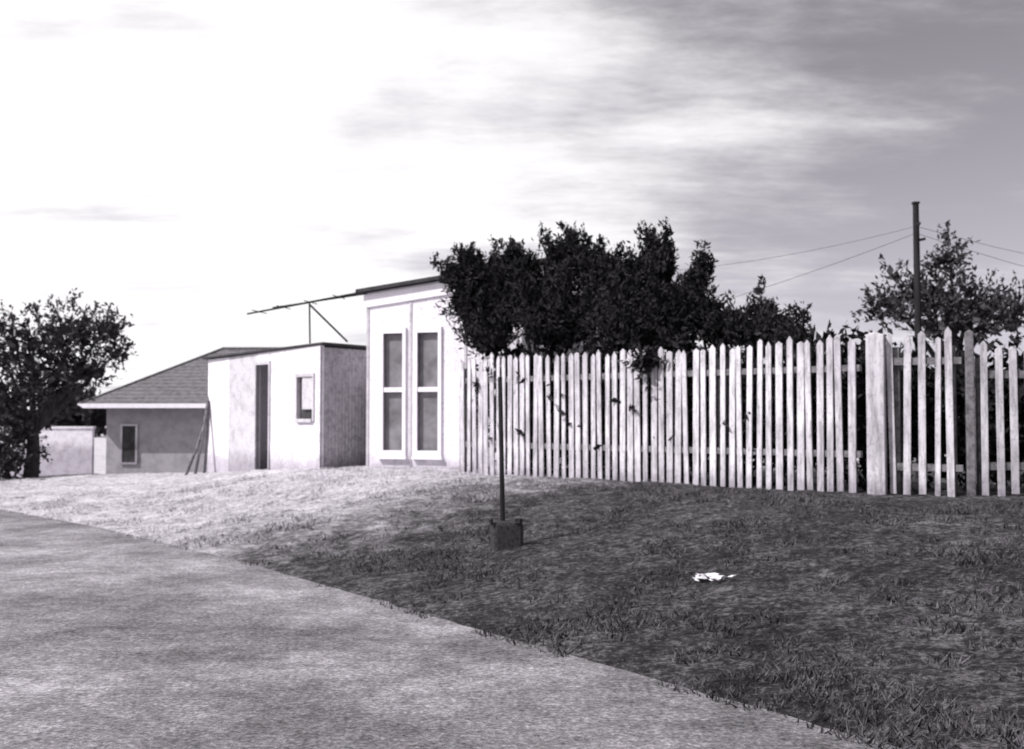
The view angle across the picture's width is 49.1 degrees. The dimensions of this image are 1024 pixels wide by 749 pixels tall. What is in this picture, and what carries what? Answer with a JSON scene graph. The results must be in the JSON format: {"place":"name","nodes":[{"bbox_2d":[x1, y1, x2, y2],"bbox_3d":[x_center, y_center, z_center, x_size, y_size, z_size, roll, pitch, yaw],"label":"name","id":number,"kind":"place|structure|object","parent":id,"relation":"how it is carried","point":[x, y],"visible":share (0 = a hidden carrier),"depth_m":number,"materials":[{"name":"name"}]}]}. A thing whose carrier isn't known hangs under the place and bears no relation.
{"place":"outdoors","nodes":[
{"label":"outdoors","id":0,"kind":"place"},
{"bbox_2d":[0,509,901,748],"bbox_3d":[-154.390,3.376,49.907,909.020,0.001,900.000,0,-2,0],"label":"road","id":1,"kind":"structure","parent":0,"point":[110,640],"depth_m":6.30,"materials":[{"name":"grey asphalt"}]},
{"bbox_2d":[0,426,1023,748],"bbox_3d":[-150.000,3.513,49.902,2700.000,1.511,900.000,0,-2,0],"label":"ground","id":2,"kind":"structure","parent":0,"point":[790,594],"depth_m":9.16,"materials":[{"name":"grey plant"}]},
{"bbox_2d":[0,426,95,476],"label":"garden wall","id":3,"kind":"structure","parent":2,"relation":"on","point":[71,450],"depth_m":30.94,"materials":[{"name":"white paint"}]},
{"bbox_2d":[0,287,139,479],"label":"shade tree","id":4,"kind":"object","parent":2,"relation":"on","point":[28,425],"visible":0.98,"depth_m":23.83,"materials":[{"name":"black plant"}]},
{"bbox_2d":[106,408,206,473],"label":"walls","id":5,"kind":"structure","parent":2,"relation":"on","point":[168,439],"depth_m":33.95,"materials":[{"name":"paint"}]},
{"bbox_2d":[122,426,134,461],"bbox_3d":[-11.600,2.109,33.914,0.400,1.100,0.020,0,-2,0],"label":"window","id":6,"kind":"structure","parent":5,"relation":"in","point":[128,443],"depth_m":33.90,"materials":[{"name":"grey glass"}]},
{"bbox_2d":[120,424,137,463],"bbox_3d":[-11.600,2.108,33.904,0.520,1.220,0.040,0,-2,0],"label":"window trim","id":7,"kind":"structure","parent":5,"relation":"attached to","point":[136,439],"depth_m":33.89,"materials":[{"name":"grey wood"}]},
{"bbox_2d":[82,349,263,403],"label":"hip roof","id":8,"kind":"structure","parent":5,"relation":"on","point":[152,399],"depth_m":34.47,"materials":[{"name":"grey tile"}]},
{"bbox_2d":[78,404,205,408],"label":"gutter fascia","id":9,"kind":"structure","parent":8,"relation":"attached to","point":[103,406],"depth_m":33.34,"materials":[{"name":"white wood"}]},
{"bbox_2d":[79,347,279,403],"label":"roof ridges","id":10,"kind":"object","parent":8,"relation":"attached to","point":[159,372],"visible":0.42,"depth_m":35.34,"materials":[{"name":"grey tile"}]},
{"bbox_2d":[185,396,209,474],"bbox_3d":[-6.194,1.224,22.378,0.284,1.716,0.805,-1,-2,22],"label":"leaning timber","id":11,"kind":"object","parent":2,"relation":"on","point":[205,421],"visible":0.78,"depth_m":22.39,"materials":[{"name":"grey wood"}]},
{"bbox_2d":[202,342,366,471],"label":"shed","id":12,"kind":"structure","parent":2,"relation":"on","point":[303,406],"depth_m":20.51,"materials":[{"name":"paint"}]},
{"bbox_2d":[247,293,362,342],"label":"poles","id":13,"kind":"object","parent":12,"relation":"on","point":[344,296],"visible":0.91,"depth_m":20.53,"materials":[{"name":"grey metal"}]},
{"bbox_2d":[459,359,461,471],"bbox_3d":[-0.750,0.838,18.481,0.180,2.170,1.300,0,-2,0],"label":"picket fence","id":14,"kind":"object","parent":2,"relation":"on","point":[459,440],"visible":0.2,"depth_m":17.91,"materials":[{"name":"white wood"}]},
{"bbox_2d":[355,258,619,468],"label":"tall shed","id":15,"kind":"structure","parent":2,"relation":"on","point":[415,354],"depth_m":19.52,"materials":[{"name":"white paint"}]},
{"bbox_2d":[385,332,437,450],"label":"window panes","id":16,"kind":"structure","parent":15,"relation":"in","point":[428,342],"depth_m":19.54,"materials":[{"name":"grey glass"}]},
{"bbox_2d":[364,266,543,459],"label":"window frames and fascia","id":17,"kind":"structure","parent":15,"relation":"in","point":[432,290],"depth_m":19.50,"materials":[{"name":"white wood"}]},
{"bbox_2d":[0,380,988,436],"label":"distant trees","id":18,"kind":"object","parent":2,"relation":"on","point":[97,417],"visible":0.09,"depth_m":123.43,"materials":[{"name":"black plant"}]},
{"bbox_2d":[489,377,522,551],"bbox_3d":[-0.071,0.859,10.665,0.335,1.675,0.274,0,-2,-9],"label":"marker post","id":19,"kind":"object","parent":2,"relation":"on","point":[506,534],"visible":0.84,"depth_m":10.55,"materials":[{"name":"metal"}]},
{"bbox_2d":[430,220,634,473],"bbox_3d":[0.325,-0.354,17.245,3.893,4.158,2.080,-2,-3,35],"label":"bush","id":20,"kind":"object","parent":2,"relation":"on","point":[494,300],"visible":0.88,"depth_m":17.17,"materials":[{"name":"black plant"}]},
{"bbox_2d":[572,216,705,478],"bbox_3d":[1.844,-0.309,15.942,1.831,3.965,2.087,2,-3,-34],"label":"bush","id":21,"kind":"object","parent":2,"relation":"on","point":[639,303],"visible":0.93,"depth_m":15.74,"materials":[{"name":"black plant"}]},
{"bbox_2d":[460,335,862,492],"bbox_3d":[1.652,0.695,15.392,6.824,2.217,0.180,-2,-3,45],"label":"picket fence","id":22,"kind":"object","parent":2,"relation":"on","point":[730,408],"visible":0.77,"depth_m":14.81,"materials":[{"name":"white wood"}]},
{"bbox_2d":[464,319,913,490],"bbox_3d":[2.165,0.426,15.698,7.222,2.871,1.613,-2,-3,43],"label":"shrub hedge","id":23,"kind":"object","parent":2,"relation":"on","point":[861,436],"visible":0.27,"depth_m":14.79,"materials":[{"name":"black plant"}]},
{"bbox_2d":[692,573,735,580],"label":"paper litter","id":24,"kind":"object","parent":2,"relation":"on","point":[716,576],"visible":1,"depth_m":8.37,"materials":[{"name":"white paper"}]},
{"bbox_2d":[664,239,811,361],"bbox_3d":[3.105,-0.138,15.156,2.414,3.555,1.261,-2,-3,44],"label":"bush","id":25,"kind":"object","parent":2,"relation":"on","point":[736,327],"visible":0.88,"depth_m":15.12,"materials":[{"name":"black plant"}]},
{"bbox_2d":[865,332,887,494],"bbox_3d":[4.180,0.631,12.835,0.200,2.228,0.200,-1,-2,26],"label":"gate post","id":26,"kind":"object","parent":2,"relation":"on","point":[876,421],"visible":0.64,"depth_m":12.75,"materials":[{"name":"white wood"}]},
{"bbox_2d":[911,201,925,478],"bbox_3d":[5.846,-0.309,15.974,0.190,4.350,0.210,0,-2,0],"label":"utility pole","id":27,"kind":"object","parent":2,"relation":"on","point":[917,239],"visible":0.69,"depth_m":16.04,"materials":[{"name":"wood"}]},
{"bbox_2d":[682,227,1023,299],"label":"overhead wires","id":28,"kind":"object","parent":27,"relation":"attached to","point":[873,249],"visible":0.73,"depth_m":16.57,"materials":[{"name":"black metal"}]},
{"bbox_2d":[886,327,963,496],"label":"picket gate","id":29,"kind":"structure","parent":2,"relation":"on","point":[950,360],"depth_m":12.63,"materials":[{"name":"white wood"}]},
{"bbox_2d":[834,330,1023,490],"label":"shrub hedge","id":30,"kind":"object","parent":2,"relation":"on","point":[961,423],"visible":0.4,"depth_m":13.36,"materials":[{"name":"black plant"}]},
{"bbox_2d":[849,220,1023,378],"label":"garden tree","id":31,"kind":"object","parent":2,"relation":"on","point":[981,308],"visible":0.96,"depth_m":18.81,"materials":[{"name":"grey plant"}]},
{"bbox_2d":[964,330,975,495],"bbox_3d":[5.090,0.616,12.435,0.090,2.227,0.100,-1,-2,18],"label":"gate post","id":32,"kind":"object","parent":2,"relation":"on","point":[970,412],"visible":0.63,"depth_m":12.40,"materials":[{"name":"grey wood"}]},
{"bbox_2d":[974,341,1023,495],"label":"picket fence","id":33,"kind":"object","parent":2,"relation":"on","point":[982,374],"visible":0.92,"depth_m":12.42,"materials":[{"name":"white wood"}]},
{"bbox_2d":[0,0,1023,408],"label":"sky","id":34,"kind":"structure","parent":0,"point":[192,168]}
]}

